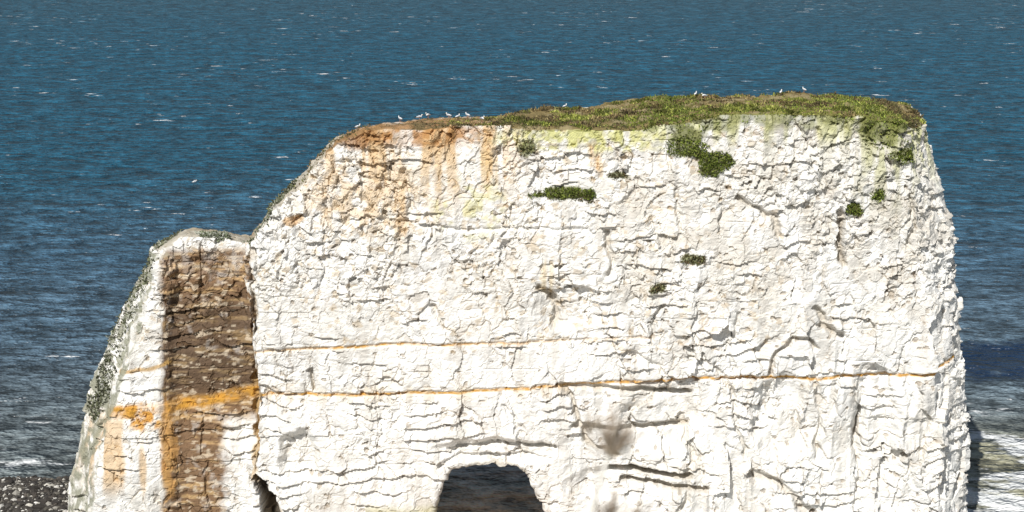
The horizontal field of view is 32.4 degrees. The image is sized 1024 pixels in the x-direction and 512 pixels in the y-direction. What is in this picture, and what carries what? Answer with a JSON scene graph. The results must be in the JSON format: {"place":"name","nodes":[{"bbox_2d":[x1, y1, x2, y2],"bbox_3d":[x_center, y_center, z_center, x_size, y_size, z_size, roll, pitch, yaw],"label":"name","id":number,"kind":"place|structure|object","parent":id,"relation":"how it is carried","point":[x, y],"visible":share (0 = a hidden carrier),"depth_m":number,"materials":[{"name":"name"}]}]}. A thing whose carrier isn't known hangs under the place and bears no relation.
{"place":"outdoors","nodes":[
{"label":"outdoors","id":0,"kind":"place"},
{"bbox_2d":[0,475,69,511],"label":"shingle beach","id":1,"kind":"structure","parent":0,"point":[38,500],"depth_m":100.96,"materials":[{"name":"grey gravel"}]},
{"bbox_2d":[0,0,1023,511],"bbox_3d":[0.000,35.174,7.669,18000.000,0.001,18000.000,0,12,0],"label":"sea water","id":2,"kind":"structure","parent":0,"point":[124,124],"depth_m":282.53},
{"bbox_2d":[63,92,970,511],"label":"chalk sea stack","id":3,"kind":"object","parent":2,"relation":"in","point":[397,316],"visible":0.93,"depth_m":93.30,"materials":[{"name":"white stone"}]},
{"bbox_2d":[85,123,369,422],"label":"cliff edge scrub","id":4,"kind":"object","parent":3,"relation":"on","point":[223,235],"visible":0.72,"depth_m":96.28,"materials":[{"name":"green plant"}]},
{"bbox_2d":[363,89,925,130],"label":"turf grass","id":5,"kind":"structure","parent":3,"relation":"on","point":[594,112],"depth_m":94.86,"materials":[{"name":"green plant"}]},
{"bbox_2d":[415,93,920,293],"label":"ledge plants","id":6,"kind":"object","parent":3,"relation":"on","point":[913,120],"visible":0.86,"depth_m":91.28,"materials":[{"name":"green plant"}]},
{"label":"clifftop ground","id":7,"kind":"structure","parent":0,"visible":0},
{"bbox_2d":[574,406,653,511],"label":"dried seedhead plant","id":8,"kind":"object","parent":7,"relation":"on","point":[613,447],"visible":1,"depth_m":3.15,"materials":[{"name":"beige plant"}]}
]}

